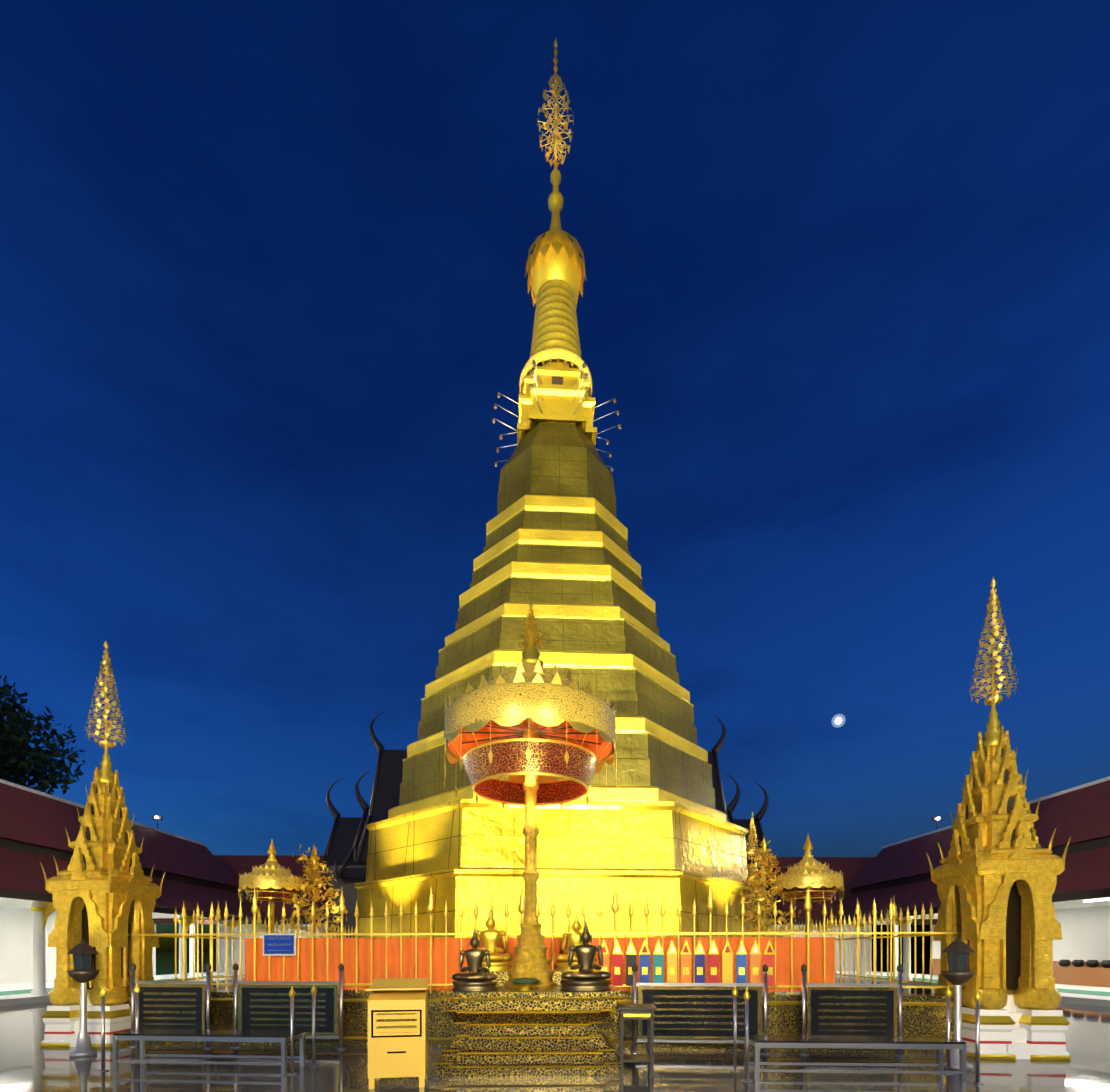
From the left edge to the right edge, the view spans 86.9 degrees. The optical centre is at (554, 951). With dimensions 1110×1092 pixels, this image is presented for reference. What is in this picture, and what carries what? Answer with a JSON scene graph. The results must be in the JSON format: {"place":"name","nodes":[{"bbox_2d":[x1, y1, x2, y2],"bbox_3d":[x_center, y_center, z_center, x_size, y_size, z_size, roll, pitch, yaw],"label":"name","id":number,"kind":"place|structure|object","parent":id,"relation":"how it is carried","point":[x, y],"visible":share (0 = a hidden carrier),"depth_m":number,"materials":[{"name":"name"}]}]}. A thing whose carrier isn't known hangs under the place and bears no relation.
{"place":"outdoors","nodes":[
{"label":"outdoors","id":0,"kind":"place"},
{"bbox_2d":[0,897,274,1005],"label":"gallery walls","id":1,"kind":"structure","parent":0,"point":[27,964],"depth_m":23.73,"materials":[{"name":"white paint"}]},
{"bbox_2d":[0,779,280,924],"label":"gallery roof","id":2,"kind":"structure","parent":1,"relation":"on","point":[34,824],"depth_m":22.55,"materials":[{"name":"red tile"}]},
{"bbox_2d":[153,816,161,828],"bbox_3d":[-19.411,-6.259,28.565,0.400,0.660,0.301,0,0,-1],"label":"floodlight","id":3,"kind":"object","parent":2,"relation":"on","point":[157,818],"visible":0.98,"depth_m":28.55,"materials":[{"name":"white metal"}]},
{"bbox_2d":[152,855,937,924],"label":"gallery roof","id":4,"kind":"structure","parent":2,"relation":"attached to","point":[851,868],"depth_m":34.64,"materials":[{"name":"tile"}]},
{"bbox_2d":[264,935,293,953],"bbox_3d":[-4.559,-0.109,9.677,0.520,0.320,0.008,0,0,4],"label":"blue notice","id":5,"kind":"object","parent":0,"point":[278,944],"visible":1,"depth_m":9.67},
{"bbox_2d":[307,711,786,937],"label":"temple hall","id":6,"kind":"structure","parent":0,"point":[345,855],"depth_m":27.32,"materials":[{"name":"brown wood"}]},
{"bbox_2d":[0,952,1109,1091],"bbox_3d":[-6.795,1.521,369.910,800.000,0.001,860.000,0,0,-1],"label":"ground","id":7,"kind":"structure","parent":0,"point":[28,1063],"depth_m":7.41,"materials":[{"name":"tile"}]},
{"bbox_2d":[0,675,84,794],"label":"tree","id":8,"kind":"object","parent":7,"relation":"on","point":[17,750],"visible":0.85,"depth_m":27.36,"materials":[{"name":"green plant"}]},
{"bbox_2d":[67,938,99,1056],"bbox_3d":[-6.878,0.666,8.543,0.400,1.710,0.380,0,0,-1],"label":"lamp post","id":9,"kind":"object","parent":7,"relation":"on","point":[83,973],"visible":1,"depth_m":8.49,"materials":[{"name":"grey metal"}]},
{"bbox_2d":[40,640,164,1046],"bbox_3d":[-7.572,-1.874,9.884,1.211,6.790,1.211,0,0,4],"label":"shrine","id":10,"kind":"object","parent":7,"relation":"on","point":[104,890],"depth_m":9.51,"materials":[{"name":"gold paint"}]},
{"bbox_2d":[128,963,212,1048],"bbox_3d":[-6.069,0.851,9.245,1.390,1.340,0.140,0,0,4],"label":"sign frame","id":11,"kind":"object","parent":7,"relation":"on","point":[206,982],"visible":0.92,"depth_m":9.22,"materials":[{"name":"silver metal"}]},
{"bbox_2d":[135,984,205,1028],"bbox_3d":[-6.069,0.911,9.245,1.150,0.780,0.032,0,0,4],"label":"information board","id":12,"kind":"object","parent":11,"relation":"attached to","point":[172,1006],"visible":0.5,"depth_m":9.23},
{"bbox_2d":[97,983,317,1075],"bbox_3d":[-4.460,0.966,7.589,2.620,1.110,0.660,0,0,5],"label":"metal railing","id":13,"kind":"object","parent":7,"relation":"on","point":[143,1036],"visible":1,"depth_m":7.43,"materials":[{"name":"silver metal"}]},
{"bbox_2d":[231,963,345,1049],"bbox_3d":[-4.149,0.851,9.107,1.840,1.340,0.140,0,0,4],"label":"sign frame","id":14,"kind":"object","parent":7,"relation":"on","point":[235,968],"visible":0.96,"depth_m":9.07,"materials":[{"name":"silver metal"}]},
{"bbox_2d":[238,984,337,1035],"bbox_3d":[-4.149,0.911,9.106,1.600,0.780,0.032,0,0,4],"label":"information board","id":15,"kind":"object","parent":14,"relation":"attached to","point":[263,1007],"visible":0.79,"depth_m":9.09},
{"bbox_2d":[365,978,429,1088],"bbox_3d":[-1.792,0.921,6.729,0.660,1.200,0.560,0,0,-9],"label":"donation box","id":16,"kind":"object","parent":7,"relation":"on","point":[398,994],"visible":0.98,"depth_m":6.51,"materials":[{"name":"yellow wood"}]},
{"bbox_2d":[371,1010,421,1037],"bbox_3d":[-1.753,0.801,6.489,0.540,0.300,0.008,0,0,-9],"label":"label","id":17,"kind":"object","parent":16,"relation":"attached to","point":[396,1023],"visible":1,"depth_m":6.49,"materials":[{"name":"yellow paper"}]},
{"bbox_2d":[387,1051,405,1053],"bbox_3d":[-1.753,1.121,6.489,0.200,0.020,0.005,0,0,-9],"label":"donation slot","id":18,"kind":"object","parent":16,"relation":"attached to","point":[397,1052],"visible":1,"depth_m":6.49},
{"bbox_2d":[434,970,623,1076],"bbox_3d":[-0.341,0.911,8.217,2.381,1.220,2.262,0,0,-1],"label":"altar","id":19,"kind":"object","parent":7,"relation":"on","point":[515,1032],"visible":0.9,"depth_m":7.25,"materials":[{"name":"gold metal"}]},
{"bbox_2d":[451,927,497,990],"bbox_3d":[-1.028,0.090,7.504,0.600,0.822,0.421,0,0,-1],"label":"buddha statue","id":20,"kind":"object","parent":19,"relation":"on","point":[474,978],"visible":1,"depth_m":7.41,"materials":[{"name":"black metal"}]},
{"bbox_2d":[476,909,512,971],"bbox_3d":[-0.974,-0.184,8.905,0.708,0.970,0.497,0,0,-1],"label":"buddha statue","id":21,"kind":"object","parent":19,"relation":"on","point":[490,936],"visible":0.75,"depth_m":8.83,"materials":[{"name":"gold metal"}]},
{"bbox_2d":[509,977,541,990],"bbox_3d":[-0.376,0.416,7.416,0.440,0.170,0.440,0,0,-1],"label":"offering tray","id":22,"kind":"object","parent":19,"relation":"on","point":[525,984],"visible":1,"depth_m":7.30,"materials":[{"name":"gold metal"}]},
{"bbox_2d":[444,603,616,987],"bbox_3d":[-0.342,-2.204,8.266,2.435,5.410,2.434,0,0,-1],"label":"ceremonial umbrella","id":23,"kind":"object","parent":19,"relation":"on","point":[530,720],"visible":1,"depth_m":7.74,"materials":[{"name":"gold metal"}]},
{"bbox_2d":[554,912,597,970],"bbox_3d":[0.326,-0.155,8.930,0.667,0.913,0.468,0,0,-1],"label":"buddha statue","id":24,"kind":"object","parent":19,"relation":"on","point":[573,939],"visible":0.65,"depth_m":8.86,"materials":[{"name":"gold metal"}]},
{"bbox_2d":[560,920,611,991],"bbox_3d":[0.393,0.045,7.481,0.667,0.913,0.468,0,0,-1],"label":"buddha statue","id":25,"kind":"object","parent":19,"relation":"on","point":[585,977],"visible":1,"depth_m":7.38,"materials":[{"name":"black metal"}]},
{"bbox_2d":[123,978,965,1052],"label":"low wall","id":26,"kind":"structure","parent":7,"relation":"on","point":[924,1012],"depth_m":9.18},
{"bbox_2d":[238,839,302,932],"bbox_3d":[-5.840,-0.824,12.084,1.221,2.990,1.220,0,0,-1],"label":"umbrella","id":27,"kind":"object","parent":26,"relation":"on","point":[271,880],"visible":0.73,"depth_m":11.76,"materials":[{"name":"gold metal"}]},
{"bbox_2d":[275,844,347,937],"bbox_3d":[-5.011,-0.786,12.300,1.418,2.915,1.349,0,0,-1],"label":"gold tree","id":28,"kind":"object","parent":26,"relation":"on","point":[314,865],"visible":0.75,"depth_m":12.15,"materials":[{"name":"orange metal"}]},
{"bbox_2d":[355,37,759,937],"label":"chedi","id":29,"kind":"structure","parent":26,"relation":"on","point":[653,829],"depth_m":13.56,"materials":[{"name":"gold metal"}]},
{"bbox_2d":[730,835,801,936],"bbox_3d":[4.017,-0.786,11.322,1.303,2.915,1.315,0,0,8],"label":"gold tree","id":30,"kind":"object","parent":26,"relation":"on","point":[761,857],"visible":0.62,"depth_m":11.22,"materials":[{"name":"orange metal"}]},
{"bbox_2d":[773,834,843,936],"bbox_3d":[4.761,-0.774,11.021,1.221,2.890,1.220,0,0,-1],"label":"umbrella","id":31,"kind":"object","parent":26,"relation":"on","point":[818,878],"visible":0.75,"depth_m":10.69,"materials":[{"name":"gold metal"}]},
{"bbox_2d":[127,883,966,993],"bbox_3d":[0.026,-0.209,16.276,13.751,1.760,13.751,0,0,4],"label":"fence","id":32,"kind":"object","parent":7,"relation":"on","point":[365,962],"visible":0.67,"depth_m":9.56,"materials":[{"name":"metal"}]},
{"bbox_2d":[263,934,295,954],"bbox_3d":[-4.558,-0.109,9.687,0.560,0.360,0.010,0,0,4],"label":"sign frame","id":33,"kind":"object","parent":32,"relation":"attached to","point":[281,934],"visible":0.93,"depth_m":9.68,"materials":[{"name":"white paint"}]},
{"bbox_2d":[168,924,927,974],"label":"gallery walls","id":34,"kind":"structure","parent":7,"relation":"on","point":[222,951],"depth_m":38.59,"materials":[{"name":"white paint"}]},
{"bbox_2d":[617,1004,655,1077],"bbox_3d":[0.998,1.096,7.242,0.460,0.850,0.460,0,0,4],"label":"side table","id":35,"kind":"object","parent":7,"relation":"on","point":[638,1011],"visible":0.98,"depth_m":7.05,"materials":[{"name":"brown wood"}]},
{"bbox_2d":[630,964,769,1055],"bbox_3d":[2.135,0.851,8.655,2.040,1.340,0.140,0,0,4],"label":"sign frame","id":36,"kind":"object","parent":7,"relation":"on","point":[636,984],"visible":0.96,"depth_m":8.64,"materials":[{"name":"silver metal"}]},
{"bbox_2d":[638,986,761,1039],"bbox_3d":[2.135,0.911,8.655,1.800,0.780,0.030,0,0,4],"label":"information board","id":37,"kind":"object","parent":36,"relation":"attached to","point":[693,1012],"visible":0.79,"depth_m":8.64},
{"bbox_2d":[746,813,772,936],"bbox_3d":[7.624,-1.943,22.667,1.236,6.928,1.236,0,0,4],"label":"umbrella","id":38,"kind":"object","parent":7,"relation":"on","point":[753,842],"depth_m":22.59,"materials":[{"name":"gold paint"}]},
{"bbox_2d":[799,964,904,1056],"bbox_3d":[4.304,0.851,8.499,1.490,1.340,0.140,0,0,4],"label":"sign frame","id":39,"kind":"object","parent":7,"relation":"on","point":[898,985],"visible":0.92,"depth_m":8.48,"materials":[{"name":"silver metal"}]},
{"bbox_2d":[807,987,896,1035],"bbox_3d":[4.304,0.911,8.499,1.250,0.780,0.032,0,0,4],"label":"information board","id":40,"kind":"object","parent":39,"relation":"attached to","point":[862,1011],"visible":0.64,"depth_m":8.48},
{"bbox_2d":[730,985,983,1084],"bbox_3d":[3.552,0.966,7.041,2.720,1.110,0.660,0,0,3],"label":"metal railing","id":41,"kind":"object","parent":7,"relation":"on","point":[938,1043],"visible":1,"depth_m":6.84,"materials":[{"name":"silver metal"}]},
{"bbox_2d":[941,935,975,1070],"bbox_3d":[5.241,0.656,7.623,0.400,1.730,0.380,0,0,-1],"label":"lamp post","id":42,"kind":"object","parent":7,"relation":"on","point":[957,975],"visible":0.88,"depth_m":7.57,"materials":[{"name":"grey metal"}]},
{"bbox_2d":[927,576,1070,1059],"bbox_3d":[6.631,-2.082,8.863,1.285,7.206,1.285,0,0,4],"label":"shrine","id":43,"kind":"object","parent":7,"relation":"on","point":[994,877],"depth_m":8.45,"materials":[{"name":"gold paint"}]},
{"bbox_2d":[1053,960,1109,986],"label":"alms bowl table","id":44,"kind":"object","parent":7,"relation":"on","point":[1092,974],"visible":1,"depth_m":22.66,"materials":[{"name":"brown wood"}]},
{"bbox_2d":[0,0,1109,952],"label":"sky","id":45,"kind":"structure","parent":0,"point":[266,305],"materials":[{"name":"blue"}]},
{"bbox_2d":[817,897,1109,1006],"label":"gallery walls","id":46,"kind":"structure","parent":0,"point":[1085,926],"depth_m":23.93,"materials":[{"name":"white paint"}]},
{"bbox_2d":[817,776,1109,924],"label":"gallery roof","id":47,"kind":"structure","parent":46,"relation":"on","point":[900,871],"depth_m":21.88,"materials":[{"name":"red tile"}]},
{"bbox_2d":[932,817,941,829],"bbox_3d":[18.791,-6.259,28.792,0.400,0.660,0.303,0,0,-1],"label":"floodlight","id":48,"kind":"object","parent":47,"relation":"on","point":[936,819],"visible":0.98,"depth_m":28.78,"materials":[{"name":"white metal"}]}
]}

